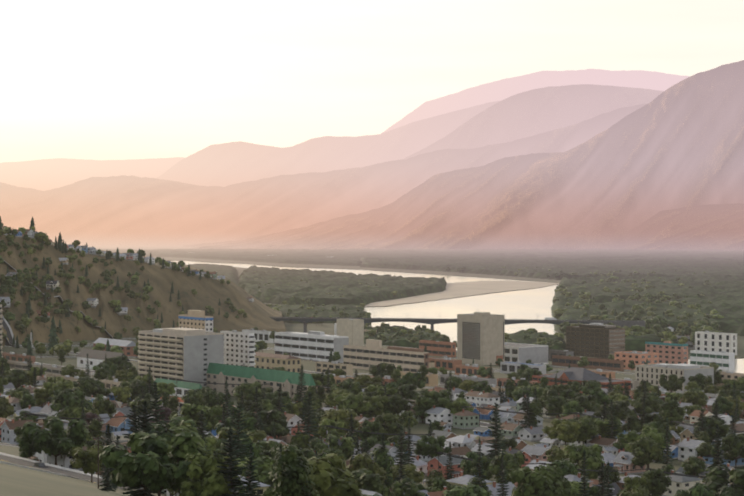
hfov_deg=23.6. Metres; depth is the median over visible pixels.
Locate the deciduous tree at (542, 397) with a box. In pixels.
[537,389,558,407]
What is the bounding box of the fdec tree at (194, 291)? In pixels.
[191,289,196,296]
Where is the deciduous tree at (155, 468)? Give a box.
[99,431,205,495]
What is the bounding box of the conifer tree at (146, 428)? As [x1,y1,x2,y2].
[123,401,163,495]
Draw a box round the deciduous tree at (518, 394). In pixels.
[511,386,534,399]
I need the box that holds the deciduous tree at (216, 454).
[211,450,223,457]
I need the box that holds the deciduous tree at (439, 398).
[412,389,454,410]
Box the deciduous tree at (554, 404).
[543,395,567,419]
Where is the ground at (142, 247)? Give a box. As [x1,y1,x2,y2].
[88,246,241,249]
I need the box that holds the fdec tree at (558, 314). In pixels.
[554,310,563,319]
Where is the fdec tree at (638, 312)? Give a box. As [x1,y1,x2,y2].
[634,309,645,315]
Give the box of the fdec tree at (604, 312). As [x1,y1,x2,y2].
[601,310,608,314]
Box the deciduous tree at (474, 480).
[469,477,489,493]
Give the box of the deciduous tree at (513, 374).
[507,372,518,379]
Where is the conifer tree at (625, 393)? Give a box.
[623,382,628,395]
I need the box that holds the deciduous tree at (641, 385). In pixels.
[634,381,650,388]
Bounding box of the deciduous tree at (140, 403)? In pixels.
[135,399,153,415]
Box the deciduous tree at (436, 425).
[427,421,444,433]
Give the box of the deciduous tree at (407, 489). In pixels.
[392,481,426,495]
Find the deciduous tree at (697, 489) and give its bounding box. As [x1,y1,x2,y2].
[675,482,716,495]
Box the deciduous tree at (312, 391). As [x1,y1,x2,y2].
[305,385,315,400]
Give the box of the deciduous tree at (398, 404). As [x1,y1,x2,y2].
[384,394,412,413]
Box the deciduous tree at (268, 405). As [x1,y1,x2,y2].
[258,397,292,413]
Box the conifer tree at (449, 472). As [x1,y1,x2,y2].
[444,442,454,479]
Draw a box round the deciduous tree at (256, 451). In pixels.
[220,438,263,457]
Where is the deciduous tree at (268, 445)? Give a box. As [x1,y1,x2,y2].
[255,440,283,453]
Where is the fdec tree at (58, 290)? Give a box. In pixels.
[54,287,61,292]
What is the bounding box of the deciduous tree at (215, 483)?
[185,452,237,495]
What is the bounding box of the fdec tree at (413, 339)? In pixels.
[409,337,418,342]
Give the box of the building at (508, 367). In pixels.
[500,361,545,374]
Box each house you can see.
[0,296,10,306]
[0,417,9,440]
[0,418,33,444]
[3,383,14,391]
[6,271,17,280]
[8,395,21,415]
[15,230,21,236]
[15,385,35,394]
[17,405,41,413]
[26,228,33,237]
[28,450,46,462]
[32,394,49,406]
[35,375,45,385]
[36,310,49,317]
[36,420,48,429]
[39,401,60,416]
[46,280,58,289]
[47,446,86,469]
[59,258,68,264]
[74,245,81,251]
[81,245,87,253]
[85,395,94,401]
[87,298,98,307]
[88,246,96,254]
[92,398,119,407]
[99,414,109,431]
[105,413,137,433]
[109,392,131,403]
[112,405,132,420]
[116,306,127,314]
[122,252,132,260]
[132,253,137,260]
[145,256,154,263]
[164,479,194,495]
[209,271,216,278]
[238,475,269,494]
[246,296,253,301]
[263,436,289,445]
[273,435,291,443]
[284,411,301,433]
[291,422,320,436]
[322,406,337,411]
[354,414,367,421]
[360,489,381,495]
[367,443,403,461]
[390,455,427,475]
[403,406,424,422]
[404,432,421,451]
[424,405,452,425]
[425,436,453,458]
[425,486,448,495]
[426,452,463,478]
[428,386,446,391]
[432,429,456,439]
[441,446,471,457]
[446,434,476,449]
[446,471,491,486]
[447,387,467,399]
[452,409,478,428]
[465,389,482,402]
[469,437,492,448]
[471,440,501,456]
[473,404,498,420]
[476,390,499,406]
[486,481,515,495]
[490,409,516,422]
[498,399,516,411]
[498,421,525,437]
[499,437,527,449]
[505,447,530,467]
[511,413,543,426]
[516,395,541,411]
[517,426,544,441]
[521,445,549,461]
[526,458,551,470]
[540,408,555,418]
[544,434,567,444]
[559,412,579,419]
[564,472,593,486]
[568,434,598,445]
[582,409,602,419]
[588,435,617,447]
[592,480,620,495]
[600,451,615,469]
[612,451,645,473]
[616,472,640,489]
[627,404,640,416]
[662,470,702,495]
[663,445,677,458]
[669,430,680,444]
[676,467,685,473]
[677,437,703,461]
[678,401,691,417]
[678,421,693,429]
[679,425,697,441]
[689,409,712,423]
[698,463,734,484]
[701,404,712,412]
[703,451,743,466]
[707,400,713,405]
[711,413,732,424]
[722,423,743,437]
[737,411,743,418]
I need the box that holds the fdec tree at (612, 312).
[609,309,618,315]
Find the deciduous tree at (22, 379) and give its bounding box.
[3,369,29,388]
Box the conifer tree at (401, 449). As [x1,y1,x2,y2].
[393,426,409,464]
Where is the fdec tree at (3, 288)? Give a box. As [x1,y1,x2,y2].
[0,285,7,294]
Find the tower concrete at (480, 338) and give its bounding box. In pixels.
[457,312,504,364]
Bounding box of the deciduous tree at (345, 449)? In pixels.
[309,434,354,460]
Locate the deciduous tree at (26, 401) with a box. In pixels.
[19,394,36,408]
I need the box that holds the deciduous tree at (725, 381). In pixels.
[722,379,733,384]
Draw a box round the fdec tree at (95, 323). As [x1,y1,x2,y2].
[92,319,98,328]
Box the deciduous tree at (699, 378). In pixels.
[688,373,705,389]
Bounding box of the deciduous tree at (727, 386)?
[721,383,735,389]
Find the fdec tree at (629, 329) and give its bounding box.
[622,326,631,331]
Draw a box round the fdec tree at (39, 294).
[35,291,42,301]
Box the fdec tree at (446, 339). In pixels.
[441,335,449,341]
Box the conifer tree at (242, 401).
[240,391,245,410]
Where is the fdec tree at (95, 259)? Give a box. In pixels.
[92,257,98,262]
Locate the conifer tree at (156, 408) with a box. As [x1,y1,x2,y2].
[148,382,166,424]
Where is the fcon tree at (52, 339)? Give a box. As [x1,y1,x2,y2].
[46,316,57,354]
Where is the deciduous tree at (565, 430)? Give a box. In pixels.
[542,418,582,446]
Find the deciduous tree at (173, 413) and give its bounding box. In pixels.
[168,410,179,419]
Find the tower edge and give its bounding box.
[0,304,2,356]
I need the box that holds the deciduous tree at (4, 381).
[0,378,7,393]
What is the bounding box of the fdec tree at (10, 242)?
[7,239,13,245]
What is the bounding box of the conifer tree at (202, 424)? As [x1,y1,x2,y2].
[195,411,210,436]
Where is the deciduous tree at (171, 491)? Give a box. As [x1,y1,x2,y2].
[167,480,190,495]
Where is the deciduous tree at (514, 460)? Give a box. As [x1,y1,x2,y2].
[488,451,529,483]
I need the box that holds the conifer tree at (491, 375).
[489,363,494,378]
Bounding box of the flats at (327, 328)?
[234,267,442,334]
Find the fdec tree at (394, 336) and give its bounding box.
[388,334,396,339]
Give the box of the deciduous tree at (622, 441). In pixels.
[612,433,629,451]
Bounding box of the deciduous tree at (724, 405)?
[712,396,733,413]
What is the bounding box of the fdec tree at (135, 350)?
[133,346,138,359]
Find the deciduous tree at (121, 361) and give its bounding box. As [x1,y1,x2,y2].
[113,355,132,368]
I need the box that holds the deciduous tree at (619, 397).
[609,393,632,402]
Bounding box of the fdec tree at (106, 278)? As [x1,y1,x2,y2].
[103,274,110,283]
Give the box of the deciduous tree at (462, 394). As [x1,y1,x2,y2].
[457,391,465,398]
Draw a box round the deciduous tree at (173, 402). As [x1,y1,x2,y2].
[166,395,180,412]
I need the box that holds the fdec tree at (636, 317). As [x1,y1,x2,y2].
[631,314,640,320]
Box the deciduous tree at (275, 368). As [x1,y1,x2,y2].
[269,367,284,369]
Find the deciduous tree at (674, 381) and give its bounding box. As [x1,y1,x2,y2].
[658,374,685,392]
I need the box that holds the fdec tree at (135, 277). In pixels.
[131,275,138,285]
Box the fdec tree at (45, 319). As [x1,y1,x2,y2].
[39,313,49,326]
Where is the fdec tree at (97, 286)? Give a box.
[91,283,101,293]
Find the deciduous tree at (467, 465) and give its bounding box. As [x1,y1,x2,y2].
[460,452,478,475]
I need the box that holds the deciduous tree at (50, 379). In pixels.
[43,376,66,386]
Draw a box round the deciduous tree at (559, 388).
[551,384,570,392]
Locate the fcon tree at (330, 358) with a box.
[328,350,332,361]
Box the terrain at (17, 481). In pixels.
[0,332,743,495]
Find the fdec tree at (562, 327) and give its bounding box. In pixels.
[559,321,570,331]
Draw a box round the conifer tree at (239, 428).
[224,402,248,458]
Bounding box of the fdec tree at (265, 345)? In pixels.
[262,340,267,352]
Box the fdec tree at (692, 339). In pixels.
[690,333,694,342]
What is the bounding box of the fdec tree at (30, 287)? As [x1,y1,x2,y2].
[26,283,35,294]
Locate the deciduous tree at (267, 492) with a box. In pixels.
[263,476,285,495]
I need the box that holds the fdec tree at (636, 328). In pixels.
[631,325,644,331]
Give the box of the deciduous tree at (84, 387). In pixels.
[80,380,91,396]
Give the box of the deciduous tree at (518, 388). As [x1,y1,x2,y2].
[513,385,534,400]
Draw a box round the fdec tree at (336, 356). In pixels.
[332,352,340,360]
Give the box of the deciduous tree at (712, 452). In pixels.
[710,443,721,463]
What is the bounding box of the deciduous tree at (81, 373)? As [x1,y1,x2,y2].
[76,370,86,376]
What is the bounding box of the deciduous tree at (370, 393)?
[363,391,381,397]
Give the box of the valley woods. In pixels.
[96,248,743,259]
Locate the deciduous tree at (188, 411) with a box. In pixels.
[172,403,222,431]
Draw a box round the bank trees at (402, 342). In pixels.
[364,324,442,347]
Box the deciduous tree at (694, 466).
[681,456,705,475]
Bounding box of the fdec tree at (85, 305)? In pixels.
[82,301,90,309]
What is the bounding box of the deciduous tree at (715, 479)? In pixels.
[701,465,743,495]
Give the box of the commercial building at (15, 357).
[2,352,34,362]
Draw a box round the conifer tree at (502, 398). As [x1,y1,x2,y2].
[500,386,504,402]
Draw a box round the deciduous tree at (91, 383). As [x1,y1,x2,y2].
[74,377,97,396]
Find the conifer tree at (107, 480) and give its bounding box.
[99,442,117,491]
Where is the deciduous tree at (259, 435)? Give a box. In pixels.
[217,427,266,442]
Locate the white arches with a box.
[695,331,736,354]
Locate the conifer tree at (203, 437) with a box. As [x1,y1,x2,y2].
[201,433,210,454]
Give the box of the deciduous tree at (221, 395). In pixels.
[217,392,233,404]
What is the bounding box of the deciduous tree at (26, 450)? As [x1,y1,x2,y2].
[17,436,40,458]
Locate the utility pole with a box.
[93,436,103,488]
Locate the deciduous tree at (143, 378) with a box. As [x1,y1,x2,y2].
[135,374,153,383]
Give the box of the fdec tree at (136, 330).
[132,326,141,335]
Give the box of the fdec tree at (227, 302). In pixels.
[224,298,231,304]
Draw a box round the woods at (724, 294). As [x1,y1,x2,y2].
[551,275,743,351]
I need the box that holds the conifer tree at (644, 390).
[637,381,649,416]
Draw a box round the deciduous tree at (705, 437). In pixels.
[697,431,710,445]
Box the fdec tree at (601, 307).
[598,304,607,309]
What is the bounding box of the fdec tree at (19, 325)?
[15,321,25,334]
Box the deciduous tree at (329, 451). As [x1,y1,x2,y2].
[321,448,344,463]
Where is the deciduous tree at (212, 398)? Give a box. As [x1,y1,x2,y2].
[200,390,220,417]
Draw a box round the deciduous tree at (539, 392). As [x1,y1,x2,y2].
[536,388,543,398]
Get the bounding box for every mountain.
[0,104,645,245]
[0,157,183,190]
[156,101,499,186]
[183,60,743,249]
[381,69,689,133]
[402,84,663,159]
[577,203,743,250]
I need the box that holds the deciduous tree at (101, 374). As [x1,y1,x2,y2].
[93,368,109,379]
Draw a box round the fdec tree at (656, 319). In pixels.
[651,317,659,324]
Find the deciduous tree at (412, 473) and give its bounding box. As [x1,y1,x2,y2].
[389,463,424,487]
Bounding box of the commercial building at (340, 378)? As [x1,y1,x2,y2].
[333,374,352,385]
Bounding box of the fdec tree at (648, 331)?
[643,329,654,334]
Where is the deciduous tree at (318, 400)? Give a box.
[315,397,322,406]
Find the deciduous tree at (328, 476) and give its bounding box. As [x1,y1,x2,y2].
[275,453,363,495]
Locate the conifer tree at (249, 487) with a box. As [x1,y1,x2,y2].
[239,443,262,495]
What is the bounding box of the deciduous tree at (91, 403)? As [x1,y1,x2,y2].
[80,398,93,408]
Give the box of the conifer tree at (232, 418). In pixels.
[229,408,234,428]
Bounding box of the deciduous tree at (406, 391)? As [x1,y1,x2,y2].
[394,384,419,402]
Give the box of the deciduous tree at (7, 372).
[2,370,11,377]
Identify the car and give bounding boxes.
[34,462,46,467]
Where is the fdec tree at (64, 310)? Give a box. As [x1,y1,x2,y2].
[59,305,67,314]
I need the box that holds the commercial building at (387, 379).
[367,375,394,384]
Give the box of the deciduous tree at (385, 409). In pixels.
[381,400,391,414]
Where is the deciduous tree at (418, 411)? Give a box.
[413,403,430,422]
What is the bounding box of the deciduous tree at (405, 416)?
[395,411,417,432]
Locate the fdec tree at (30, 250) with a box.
[27,247,32,257]
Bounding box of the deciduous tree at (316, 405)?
[312,401,322,409]
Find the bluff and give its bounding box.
[0,234,285,345]
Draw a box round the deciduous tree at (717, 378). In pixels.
[714,370,721,384]
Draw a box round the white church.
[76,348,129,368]
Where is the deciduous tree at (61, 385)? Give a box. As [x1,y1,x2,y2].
[43,380,79,397]
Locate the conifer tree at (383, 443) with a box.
[378,434,391,486]
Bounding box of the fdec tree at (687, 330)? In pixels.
[681,326,692,334]
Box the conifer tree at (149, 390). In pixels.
[144,367,153,399]
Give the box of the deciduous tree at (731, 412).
[725,397,741,416]
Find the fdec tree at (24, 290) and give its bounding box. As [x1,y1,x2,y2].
[20,286,26,293]
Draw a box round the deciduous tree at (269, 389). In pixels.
[258,387,273,395]
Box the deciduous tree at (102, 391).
[89,383,110,397]
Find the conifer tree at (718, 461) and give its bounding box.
[710,424,730,482]
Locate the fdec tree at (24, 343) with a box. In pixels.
[22,337,30,348]
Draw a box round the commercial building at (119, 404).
[93,396,121,407]
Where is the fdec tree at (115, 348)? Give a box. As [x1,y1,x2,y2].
[110,345,123,352]
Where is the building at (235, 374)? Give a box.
[207,363,315,402]
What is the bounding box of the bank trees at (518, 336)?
[506,330,565,349]
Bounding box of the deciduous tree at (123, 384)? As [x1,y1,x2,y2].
[120,381,133,400]
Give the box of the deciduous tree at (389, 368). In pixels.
[369,362,395,377]
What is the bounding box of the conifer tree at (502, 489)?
[497,450,509,495]
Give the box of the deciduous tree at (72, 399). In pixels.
[49,389,92,419]
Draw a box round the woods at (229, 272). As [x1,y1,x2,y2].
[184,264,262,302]
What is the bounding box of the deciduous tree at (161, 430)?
[127,422,175,443]
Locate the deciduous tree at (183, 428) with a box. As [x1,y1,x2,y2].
[165,423,206,453]
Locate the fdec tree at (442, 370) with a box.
[439,367,446,373]
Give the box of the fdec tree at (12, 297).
[10,294,15,302]
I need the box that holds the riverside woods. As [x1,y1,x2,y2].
[270,304,362,322]
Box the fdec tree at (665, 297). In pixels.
[660,295,670,301]
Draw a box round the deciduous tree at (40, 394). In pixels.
[34,387,47,404]
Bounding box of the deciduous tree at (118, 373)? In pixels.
[115,369,126,381]
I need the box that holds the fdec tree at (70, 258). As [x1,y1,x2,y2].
[64,255,74,262]
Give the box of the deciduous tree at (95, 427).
[87,418,103,438]
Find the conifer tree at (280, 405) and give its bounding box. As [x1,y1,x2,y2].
[274,383,286,412]
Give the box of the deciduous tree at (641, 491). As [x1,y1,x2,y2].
[616,486,651,495]
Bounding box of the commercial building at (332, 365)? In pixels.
[316,361,352,375]
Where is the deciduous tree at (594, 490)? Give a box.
[589,486,603,495]
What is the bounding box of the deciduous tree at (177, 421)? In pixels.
[159,416,198,432]
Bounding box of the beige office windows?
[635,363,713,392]
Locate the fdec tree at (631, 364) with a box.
[628,360,634,368]
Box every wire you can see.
[30,413,124,418]
[177,380,272,384]
[326,425,412,434]
[326,426,430,434]
[436,452,538,464]
[478,407,569,413]
[482,407,575,413]
[539,463,643,471]
[646,469,728,478]
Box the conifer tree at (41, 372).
[39,362,43,375]
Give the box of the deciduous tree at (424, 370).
[419,364,428,381]
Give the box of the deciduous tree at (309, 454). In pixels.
[275,449,328,459]
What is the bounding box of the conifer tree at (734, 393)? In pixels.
[731,381,739,419]
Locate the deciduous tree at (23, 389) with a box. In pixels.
[10,387,30,394]
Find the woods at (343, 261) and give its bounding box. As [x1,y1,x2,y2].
[172,252,361,265]
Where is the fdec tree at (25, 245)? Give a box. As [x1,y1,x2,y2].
[22,243,29,250]
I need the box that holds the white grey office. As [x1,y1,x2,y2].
[505,342,547,363]
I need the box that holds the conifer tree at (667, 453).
[661,416,673,469]
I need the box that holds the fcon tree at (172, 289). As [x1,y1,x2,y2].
[170,281,174,293]
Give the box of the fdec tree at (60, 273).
[56,269,64,277]
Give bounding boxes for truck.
[545,317,556,319]
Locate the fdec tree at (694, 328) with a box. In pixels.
[689,326,696,335]
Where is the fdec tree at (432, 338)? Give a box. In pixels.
[430,336,437,340]
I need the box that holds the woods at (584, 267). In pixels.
[360,257,743,279]
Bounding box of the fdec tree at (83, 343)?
[79,340,87,346]
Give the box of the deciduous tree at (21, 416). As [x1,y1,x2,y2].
[14,410,38,421]
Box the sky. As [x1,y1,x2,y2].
[0,0,743,162]
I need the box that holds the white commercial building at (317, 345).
[275,331,348,362]
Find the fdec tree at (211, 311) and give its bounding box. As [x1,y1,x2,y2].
[207,308,214,314]
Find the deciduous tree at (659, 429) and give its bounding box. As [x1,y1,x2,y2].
[657,427,672,450]
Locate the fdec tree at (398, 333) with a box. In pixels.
[395,330,402,336]
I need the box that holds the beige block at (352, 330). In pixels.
[334,318,363,345]
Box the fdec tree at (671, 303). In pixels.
[669,301,677,305]
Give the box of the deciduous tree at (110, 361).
[98,357,117,368]
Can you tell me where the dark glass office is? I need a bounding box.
[566,323,624,358]
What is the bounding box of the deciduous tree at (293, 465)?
[268,443,319,495]
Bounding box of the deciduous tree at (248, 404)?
[236,399,261,412]
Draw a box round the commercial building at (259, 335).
[242,329,274,342]
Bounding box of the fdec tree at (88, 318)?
[84,315,91,322]
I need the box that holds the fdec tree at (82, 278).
[78,276,85,284]
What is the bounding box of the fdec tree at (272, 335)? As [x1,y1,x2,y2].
[269,331,274,338]
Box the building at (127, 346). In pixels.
[93,338,137,355]
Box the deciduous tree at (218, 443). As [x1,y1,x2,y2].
[206,435,223,451]
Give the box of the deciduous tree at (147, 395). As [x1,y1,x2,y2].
[134,393,150,402]
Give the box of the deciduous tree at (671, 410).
[659,399,685,426]
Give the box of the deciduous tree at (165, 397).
[161,392,171,408]
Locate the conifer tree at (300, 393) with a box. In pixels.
[293,365,307,419]
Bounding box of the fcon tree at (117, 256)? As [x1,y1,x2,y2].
[115,247,120,260]
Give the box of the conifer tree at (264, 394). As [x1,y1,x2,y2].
[258,387,267,409]
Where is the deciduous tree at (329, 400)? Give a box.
[324,388,352,406]
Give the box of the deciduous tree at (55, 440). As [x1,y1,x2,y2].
[21,415,87,464]
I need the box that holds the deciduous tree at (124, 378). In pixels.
[121,372,135,381]
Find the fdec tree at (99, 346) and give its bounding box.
[92,343,104,350]
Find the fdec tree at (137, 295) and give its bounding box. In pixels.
[133,292,140,298]
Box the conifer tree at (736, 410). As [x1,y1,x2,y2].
[733,398,738,421]
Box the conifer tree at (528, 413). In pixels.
[518,392,537,427]
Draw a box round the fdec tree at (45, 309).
[41,306,49,314]
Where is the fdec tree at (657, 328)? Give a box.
[653,324,662,332]
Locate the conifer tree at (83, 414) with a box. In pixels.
[80,406,88,428]
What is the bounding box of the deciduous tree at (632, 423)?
[621,413,670,436]
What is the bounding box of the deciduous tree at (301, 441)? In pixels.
[290,431,311,448]
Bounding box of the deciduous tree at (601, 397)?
[589,390,611,405]
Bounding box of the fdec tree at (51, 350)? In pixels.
[49,347,53,356]
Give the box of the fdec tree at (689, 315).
[686,313,692,318]
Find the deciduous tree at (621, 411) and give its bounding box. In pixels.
[593,400,636,421]
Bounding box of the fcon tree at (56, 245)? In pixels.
[54,236,57,248]
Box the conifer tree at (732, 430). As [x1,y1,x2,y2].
[728,415,736,435]
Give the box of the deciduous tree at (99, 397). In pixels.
[92,394,103,408]
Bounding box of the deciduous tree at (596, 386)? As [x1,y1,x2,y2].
[580,381,601,393]
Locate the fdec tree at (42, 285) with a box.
[39,281,45,290]
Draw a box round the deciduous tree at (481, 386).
[472,381,492,392]
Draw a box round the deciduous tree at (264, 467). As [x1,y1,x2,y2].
[237,455,277,488]
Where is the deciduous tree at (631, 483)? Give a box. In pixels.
[623,476,647,492]
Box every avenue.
[0,442,679,446]
[0,461,141,489]
[4,261,409,347]
[5,338,274,349]
[35,356,456,358]
[44,370,634,376]
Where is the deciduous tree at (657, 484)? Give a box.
[641,468,671,495]
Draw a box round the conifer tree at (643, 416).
[639,398,647,425]
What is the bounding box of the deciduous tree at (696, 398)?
[683,391,706,405]
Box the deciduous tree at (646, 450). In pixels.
[629,436,664,470]
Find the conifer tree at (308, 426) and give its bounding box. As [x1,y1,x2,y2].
[295,391,322,454]
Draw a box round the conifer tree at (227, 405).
[220,380,231,426]
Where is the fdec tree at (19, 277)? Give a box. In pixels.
[17,273,22,282]
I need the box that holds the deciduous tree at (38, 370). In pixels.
[30,367,46,375]
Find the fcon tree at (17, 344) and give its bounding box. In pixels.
[15,336,19,349]
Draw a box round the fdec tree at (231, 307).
[228,303,234,309]
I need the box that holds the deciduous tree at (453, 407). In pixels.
[444,397,473,413]
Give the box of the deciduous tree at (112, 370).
[92,363,116,378]
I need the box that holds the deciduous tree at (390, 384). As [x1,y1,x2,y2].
[382,382,398,387]
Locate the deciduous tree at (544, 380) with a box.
[539,376,548,388]
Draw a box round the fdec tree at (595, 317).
[590,315,601,319]
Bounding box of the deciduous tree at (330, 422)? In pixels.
[317,418,346,437]
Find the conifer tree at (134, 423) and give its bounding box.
[122,404,142,448]
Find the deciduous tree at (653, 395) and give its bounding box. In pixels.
[637,392,663,411]
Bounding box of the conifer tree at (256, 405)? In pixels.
[251,387,264,430]
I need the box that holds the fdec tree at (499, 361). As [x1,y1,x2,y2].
[495,358,502,367]
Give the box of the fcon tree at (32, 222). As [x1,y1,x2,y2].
[29,216,35,231]
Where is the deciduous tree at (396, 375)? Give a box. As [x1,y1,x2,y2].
[391,369,401,384]
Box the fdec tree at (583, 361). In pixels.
[577,357,589,367]
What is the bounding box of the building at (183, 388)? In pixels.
[153,378,201,396]
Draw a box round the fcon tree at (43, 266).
[41,257,45,268]
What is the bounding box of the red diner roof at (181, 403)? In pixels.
[160,396,184,408]
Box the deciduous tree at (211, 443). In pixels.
[200,436,217,454]
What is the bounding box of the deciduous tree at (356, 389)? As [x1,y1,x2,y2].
[330,381,361,395]
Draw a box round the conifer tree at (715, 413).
[707,399,726,439]
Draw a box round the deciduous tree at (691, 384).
[684,381,701,389]
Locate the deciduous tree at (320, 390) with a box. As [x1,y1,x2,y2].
[307,386,332,402]
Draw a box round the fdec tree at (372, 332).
[368,330,375,335]
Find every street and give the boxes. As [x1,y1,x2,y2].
[0,452,128,488]
[2,316,627,421]
[43,363,494,427]
[78,343,743,420]
[301,359,440,375]
[429,355,634,374]
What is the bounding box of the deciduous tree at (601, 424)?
[594,416,623,437]
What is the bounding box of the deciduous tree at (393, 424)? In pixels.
[375,413,405,440]
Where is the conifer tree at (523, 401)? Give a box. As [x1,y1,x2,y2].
[520,391,526,409]
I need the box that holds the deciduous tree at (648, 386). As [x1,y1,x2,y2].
[642,384,660,390]
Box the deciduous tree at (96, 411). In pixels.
[84,409,100,419]
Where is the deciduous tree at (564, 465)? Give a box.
[546,459,578,475]
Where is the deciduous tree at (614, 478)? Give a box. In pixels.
[598,465,620,482]
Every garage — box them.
[34,414,46,422]
[111,431,128,441]
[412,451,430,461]
[440,422,451,430]
[465,434,480,439]
[473,427,492,437]
[498,406,514,410]
[533,443,549,447]
[540,438,560,448]
[590,479,601,484]
[601,446,618,455]
[684,414,689,420]
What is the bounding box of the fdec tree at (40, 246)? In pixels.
[37,243,43,250]
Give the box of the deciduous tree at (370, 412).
[357,407,375,417]
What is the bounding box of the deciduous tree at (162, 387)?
[154,382,176,394]
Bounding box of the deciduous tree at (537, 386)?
[532,385,544,390]
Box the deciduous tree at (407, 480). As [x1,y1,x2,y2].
[393,478,424,491]
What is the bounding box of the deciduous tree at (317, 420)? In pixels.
[309,412,322,439]
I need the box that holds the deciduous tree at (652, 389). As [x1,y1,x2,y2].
[641,387,660,395]
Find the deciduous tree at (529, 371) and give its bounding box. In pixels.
[520,368,539,380]
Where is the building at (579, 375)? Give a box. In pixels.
[532,367,630,392]
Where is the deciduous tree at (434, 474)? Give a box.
[423,468,444,486]
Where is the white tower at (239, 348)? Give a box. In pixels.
[220,330,255,366]
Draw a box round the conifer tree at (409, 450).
[403,418,415,464]
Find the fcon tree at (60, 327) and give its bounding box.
[58,319,62,334]
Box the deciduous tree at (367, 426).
[354,420,384,441]
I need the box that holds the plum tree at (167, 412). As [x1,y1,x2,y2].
[149,405,171,421]
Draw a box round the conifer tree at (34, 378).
[32,367,37,388]
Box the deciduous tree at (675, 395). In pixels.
[664,392,680,401]
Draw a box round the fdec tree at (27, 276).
[24,273,31,281]
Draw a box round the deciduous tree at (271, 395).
[257,391,290,402]
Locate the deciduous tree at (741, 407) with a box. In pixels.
[722,396,743,415]
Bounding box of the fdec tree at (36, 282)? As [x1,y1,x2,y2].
[33,279,39,286]
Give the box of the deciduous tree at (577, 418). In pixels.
[572,415,591,421]
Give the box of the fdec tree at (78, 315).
[72,311,82,320]
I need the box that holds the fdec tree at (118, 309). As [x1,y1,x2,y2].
[113,305,121,315]
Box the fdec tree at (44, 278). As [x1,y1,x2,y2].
[39,276,47,282]
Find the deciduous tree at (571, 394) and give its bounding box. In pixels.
[546,389,582,400]
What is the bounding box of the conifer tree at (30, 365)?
[27,356,32,370]
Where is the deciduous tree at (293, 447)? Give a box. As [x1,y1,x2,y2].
[274,444,305,459]
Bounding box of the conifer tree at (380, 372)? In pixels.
[375,364,384,383]
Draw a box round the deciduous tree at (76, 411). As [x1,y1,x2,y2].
[64,406,85,421]
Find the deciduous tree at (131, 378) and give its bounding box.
[128,375,136,381]
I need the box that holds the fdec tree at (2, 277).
[0,274,5,282]
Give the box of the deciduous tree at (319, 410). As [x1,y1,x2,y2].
[306,408,325,438]
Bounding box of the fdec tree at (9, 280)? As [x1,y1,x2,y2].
[1,276,13,284]
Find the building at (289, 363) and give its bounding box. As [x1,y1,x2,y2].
[254,352,300,372]
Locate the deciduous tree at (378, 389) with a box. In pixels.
[359,384,397,397]
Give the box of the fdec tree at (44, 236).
[37,233,48,241]
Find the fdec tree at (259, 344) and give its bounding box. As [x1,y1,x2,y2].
[256,341,264,349]
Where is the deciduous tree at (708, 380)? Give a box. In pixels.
[704,375,713,386]
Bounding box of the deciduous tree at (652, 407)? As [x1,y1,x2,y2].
[630,398,659,413]
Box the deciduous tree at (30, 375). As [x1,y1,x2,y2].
[25,370,36,386]
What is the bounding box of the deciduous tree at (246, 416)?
[240,410,256,430]
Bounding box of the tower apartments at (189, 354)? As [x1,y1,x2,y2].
[138,328,223,386]
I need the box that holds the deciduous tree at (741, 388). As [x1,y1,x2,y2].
[732,384,743,391]
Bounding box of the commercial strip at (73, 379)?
[46,374,104,385]
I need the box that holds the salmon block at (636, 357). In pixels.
[614,351,658,369]
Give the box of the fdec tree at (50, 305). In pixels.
[47,302,53,312]
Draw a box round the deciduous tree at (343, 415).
[318,408,359,432]
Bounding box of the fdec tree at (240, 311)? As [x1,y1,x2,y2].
[237,309,243,317]
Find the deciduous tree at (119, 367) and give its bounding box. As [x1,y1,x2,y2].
[114,365,127,374]
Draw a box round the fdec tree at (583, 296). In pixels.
[579,294,586,298]
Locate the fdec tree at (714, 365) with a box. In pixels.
[709,362,718,370]
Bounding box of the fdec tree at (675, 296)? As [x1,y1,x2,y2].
[671,293,679,298]
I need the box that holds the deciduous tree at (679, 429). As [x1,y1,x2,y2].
[668,426,683,435]
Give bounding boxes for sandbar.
[365,281,558,306]
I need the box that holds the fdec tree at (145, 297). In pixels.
[141,294,149,301]
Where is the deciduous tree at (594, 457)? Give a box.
[562,444,604,478]
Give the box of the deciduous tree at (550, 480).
[507,464,570,495]
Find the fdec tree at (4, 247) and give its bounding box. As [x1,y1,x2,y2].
[0,244,7,251]
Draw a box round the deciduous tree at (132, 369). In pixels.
[125,366,138,375]
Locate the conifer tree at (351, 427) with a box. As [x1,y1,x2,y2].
[346,413,356,448]
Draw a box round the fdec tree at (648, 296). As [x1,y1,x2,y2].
[645,294,653,301]
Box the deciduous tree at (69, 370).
[60,364,80,376]
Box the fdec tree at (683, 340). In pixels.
[678,336,688,343]
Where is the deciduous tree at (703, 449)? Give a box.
[695,442,712,457]
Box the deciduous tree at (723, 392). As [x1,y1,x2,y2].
[718,389,743,399]
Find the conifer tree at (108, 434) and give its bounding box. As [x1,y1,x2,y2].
[99,424,122,489]
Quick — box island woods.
[237,265,446,305]
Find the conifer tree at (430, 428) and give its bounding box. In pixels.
[426,420,433,435]
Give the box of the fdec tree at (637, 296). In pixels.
[632,293,641,299]
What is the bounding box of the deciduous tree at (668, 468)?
[661,464,675,476]
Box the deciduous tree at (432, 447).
[414,435,451,457]
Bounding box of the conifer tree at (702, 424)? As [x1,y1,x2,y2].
[692,409,711,442]
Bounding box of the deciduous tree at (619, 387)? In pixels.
[613,384,624,391]
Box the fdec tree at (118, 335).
[113,332,122,339]
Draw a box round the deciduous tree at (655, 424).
[640,421,666,434]
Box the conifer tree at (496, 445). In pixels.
[485,403,506,475]
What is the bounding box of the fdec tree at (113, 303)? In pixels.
[108,300,120,311]
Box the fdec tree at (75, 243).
[72,240,80,247]
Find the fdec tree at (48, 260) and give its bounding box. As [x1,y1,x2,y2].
[45,257,52,266]

